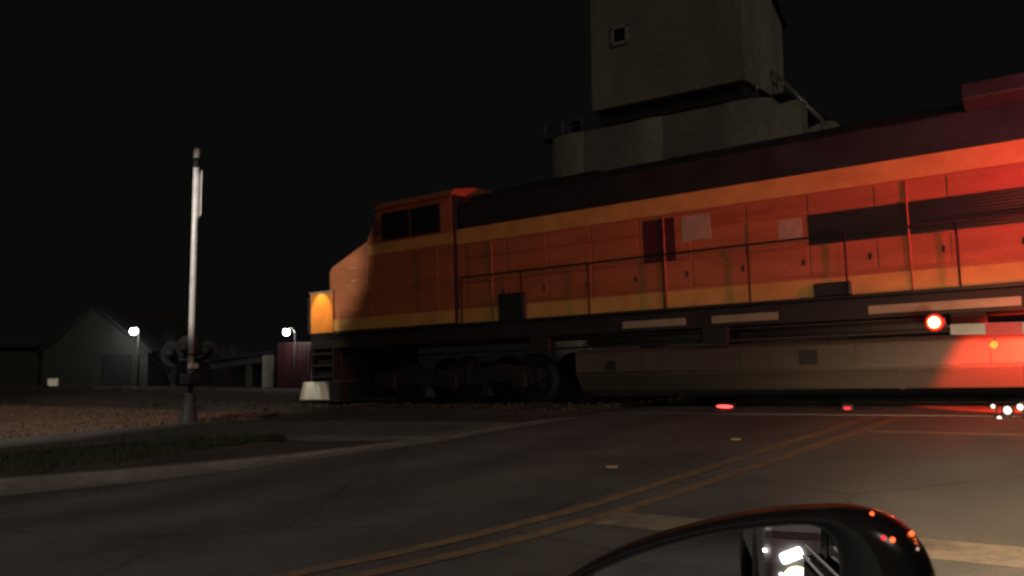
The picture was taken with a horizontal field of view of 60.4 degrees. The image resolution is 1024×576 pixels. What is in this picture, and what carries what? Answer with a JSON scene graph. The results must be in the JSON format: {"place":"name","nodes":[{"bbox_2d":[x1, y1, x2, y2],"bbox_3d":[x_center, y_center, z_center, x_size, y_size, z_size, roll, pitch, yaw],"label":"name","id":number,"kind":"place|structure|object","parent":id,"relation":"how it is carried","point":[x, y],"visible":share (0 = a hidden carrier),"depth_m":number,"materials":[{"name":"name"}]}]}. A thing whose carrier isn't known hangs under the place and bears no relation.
{"place":"outdoors","nodes":[
{"label":"outdoors","id":0,"kind":"place"},
{"bbox_2d":[0,430,285,476],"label":"grass","id":1,"kind":"structure","parent":0,"point":[261,437],"depth_m":13.49,"materials":[{"name":"green plant"}]},
{"bbox_2d":[0,421,515,452],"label":"sidewalk","id":2,"kind":"structure","parent":0,"point":[351,430],"depth_m":15.02,"materials":[{"name":"concrete"}]},
{"bbox_2d":[160,148,218,422],"bbox_3d":[-6.526,-0.034,17.770,1.159,5.613,0.486,-2,-5,21],"label":"signal mast","id":3,"kind":"object","parent":2,"relation":"on","point":[184,348],"visible":0.98,"depth_m":17.67,"materials":[{"name":"metal"}]},
{"bbox_2d":[0,355,876,477],"bbox_3d":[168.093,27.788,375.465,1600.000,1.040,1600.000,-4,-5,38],"label":"ground","id":4,"kind":"structure","parent":0,"point":[221,379],"depth_m":17.97,"materials":[{"name":"grey concrete"}]},
{"bbox_2d":[0,344,42,385],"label":"shed","id":5,"kind":"structure","parent":4,"relation":"on","point":[20,364],"depth_m":44.06,"materials":[{"name":"grey metal"}]},
{"bbox_2d":[34,304,211,386],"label":"shed","id":6,"kind":"structure","parent":4,"relation":"on","point":[95,345],"depth_m":42.14,"materials":[{"name":"grey metal"}]},
{"bbox_2d":[47,378,58,385],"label":"window","id":7,"kind":"structure","parent":6,"relation":"in","point":[50,381],"depth_m":41.95,"materials":[{"name":"beige glass"}]},
{"bbox_2d":[102,354,131,386],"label":"door","id":8,"kind":"structure","parent":6,"relation":"in","point":[116,368],"depth_m":42.00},
{"bbox_2d":[130,325,139,386],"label":"yard lamp","id":9,"kind":"object","parent":4,"relation":"on","point":[133,330],"visible":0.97,"depth_m":40.88,"materials":[{"name":"grey metal"}]},
{"bbox_2d":[0,404,280,437],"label":"gravel shoulder","id":10,"kind":"object","parent":4,"relation":"on","point":[5,426],"visible":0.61,"depth_m":19.28,"materials":[{"name":"brown gravel"}]},
{"bbox_2d":[137,328,198,388],"bbox_3d":[-14.770,3.304,37.580,2.942,3.574,2.233,-4,-5,38],"label":"bare tree","id":11,"kind":"object","parent":4,"relation":"on","point":[173,372],"visible":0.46,"depth_m":37.92,"materials":[{"name":"grey plant"}]},
{"bbox_2d":[0,439,421,491],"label":"kerb","id":12,"kind":"structure","parent":4,"relation":"on","point":[35,481],"depth_m":10.79,"materials":[{"name":"concrete"}]},
{"bbox_2d":[219,344,242,385],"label":"bare tree","id":13,"kind":"object","parent":4,"relation":"on","point":[230,373],"visible":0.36,"depth_m":45.77,"materials":[{"name":"grey plant"}]},
{"bbox_2d":[210,350,276,386],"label":"carport","id":14,"kind":"object","parent":4,"relation":"on","point":[255,369],"visible":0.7,"depth_m":42.10,"materials":[{"name":"grey metal"}]},
{"bbox_2d":[283,326,295,388],"bbox_3d":[-9.836,3.414,38.861,0.595,3.444,0.296,-1,-4,11],"label":"yard lamp","id":15,"kind":"object","parent":4,"relation":"on","point":[286,331],"visible":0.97,"depth_m":38.89,"materials":[{"name":"grey metal"}]},
{"bbox_2d":[277,342,372,388],"bbox_3d":[-7.532,3.650,39.822,6.110,2.430,2.430,-3,-5,26],"label":"freight container","id":16,"kind":"object","parent":4,"relation":"on","point":[285,364],"visible":0.28,"depth_m":39.63,"materials":[{"name":"red metal"}]},
{"bbox_2d":[0,384,715,414],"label":"ballast bed","id":17,"kind":"object","parent":4,"relation":"on","point":[408,409],"visible":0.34,"depth_m":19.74,"materials":[{"name":"gravel"}]},
{"bbox_2d":[0,387,1023,407],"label":"railway track","id":18,"kind":"structure","parent":17,"relation":"on","point":[228,398],"depth_m":23.49,"materials":[{"name":"metal"}]},
{"bbox_2d":[300,72,1023,403],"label":"locomotive","id":19,"kind":"object","parent":18,"relation":"on","point":[905,224],"visible":0.97,"depth_m":15.48,"materials":[{"name":"orange paint"}]},
{"bbox_2d":[542,0,847,363],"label":"grain elevator","id":20,"kind":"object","parent":4,"relation":"on","point":[674,78],"visible":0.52,"depth_m":59.03,"materials":[{"name":"concrete"}]},
{"bbox_2d":[610,23,627,46],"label":"window","id":21,"kind":"structure","parent":20,"relation":"in","point":[619,34],"depth_m":61.43,"materials":[{"name":"black glass"}]},
{"bbox_2d":[0,387,1023,575],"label":"road","id":22,"kind":"structure","parent":0,"point":[270,520],"depth_m":7.95,"materials":[{"name":"grey asphalt"}]},
{"bbox_2d":[0,417,578,495],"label":"gutter","id":23,"kind":"object","parent":22,"relation":"on","point":[281,461],"visible":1,"depth_m":11.36,"materials":[{"name":"concrete"}]},
{"bbox_2d":[271,415,881,575],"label":"line","id":24,"kind":"object","parent":22,"relation":"on","point":[327,566],"visible":1,"depth_m":7.16,"materials":[{"name":"yellow paint"}]},
{"bbox_2d":[605,465,617,467],"bbox_3d":[1.036,1.852,9.135,0.107,0.020,0.100,-4,-5,38],"label":"road marker","id":25,"kind":"object","parent":22,"relation":"on","point":[612,466],"visible":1,"depth_m":9.11,"materials":[{"name":"plastic"}]},
{"bbox_2d":[343,416,912,575],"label":"line","id":26,"kind":"object","parent":22,"relation":"on","point":[544,531],"visible":1,"depth_m":7.04,"materials":[{"name":"yellow paint"}]},
{"bbox_2d":[568,503,935,575],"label":"mirror","id":27,"kind":"object","parent":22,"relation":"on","point":[828,539],"visible":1,"depth_m":0.60,"materials":[{"name":"black paint"}]},
{"bbox_2d":[590,512,1023,566],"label":"stop line","id":28,"kind":"object","parent":22,"relation":"on","point":[978,553],"visible":0.44,"depth_m":5.43,"materials":[{"name":"white paint"}]},
{"bbox_2d":[597,406,1022,416],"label":"crossing panel","id":29,"kind":"object","parent":22,"relation":"on","point":[913,411],"visible":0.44,"depth_m":13.54,"materials":[{"name":"concrete"}]},
{"bbox_2d":[715,402,736,409],"bbox_3d":[3.613,2.047,14.878,0.360,0.210,0.100,-4,-5,38],"label":"track marker","id":30,"kind":"object","parent":29,"relation":"on","point":[732,406],"visible":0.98,"depth_m":14.84,"materials":[{"name":"red plastic"}]},
{"bbox_2d":[842,404,854,409],"bbox_3d":[5.208,1.905,13.635,0.180,0.210,0.100,-4,-5,38],"label":"track marker","id":31,"kind":"object","parent":29,"relation":"on","point":[848,406],"visible":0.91,"depth_m":13.60,"materials":[{"name":"red plastic"}]},
{"bbox_2d":[660,402,1016,406],"bbox_3d":[8.216,1.884,13.476,12.760,0.515,1.260,-4,-5,38],"label":"crossing panel","id":32,"kind":"object","parent":22,"relation":"on","point":[841,403],"visible":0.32,"depth_m":15.48,"materials":[{"name":"concrete"}]},
{"bbox_2d":[697,398,1023,401],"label":"crossing panel","id":33,"kind":"object","parent":22,"relation":"on","point":[871,400],"visible":0.27,"depth_m":16.64,"materials":[{"name":"concrete"}]},
{"bbox_2d":[867,430,1023,435],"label":"edge line","id":34,"kind":"object","parent":22,"relation":"on","point":[948,433],"visible":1,"depth_m":9.75,"materials":[{"name":"white paint"}]},
{"bbox_2d":[925,313,1023,348],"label":"crossing gate","id":35,"kind":"structure","parent":22,"relation":"on","point":[935,322],"depth_m":10.92,"materials":[{"name":"grey metal"}]},
{"bbox_2d":[990,403,1023,418],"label":"ground lamp","id":36,"kind":"object","parent":22,"relation":"on","point":[1007,410],"visible":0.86,"depth_m":11.06,"materials":[{"name":"grey"}]},
{"bbox_2d":[0,0,1023,357],"label":"sky","id":37,"kind":"structure","parent":0,"point":[304,117],"materials":[{"name":"black"}]}
]}

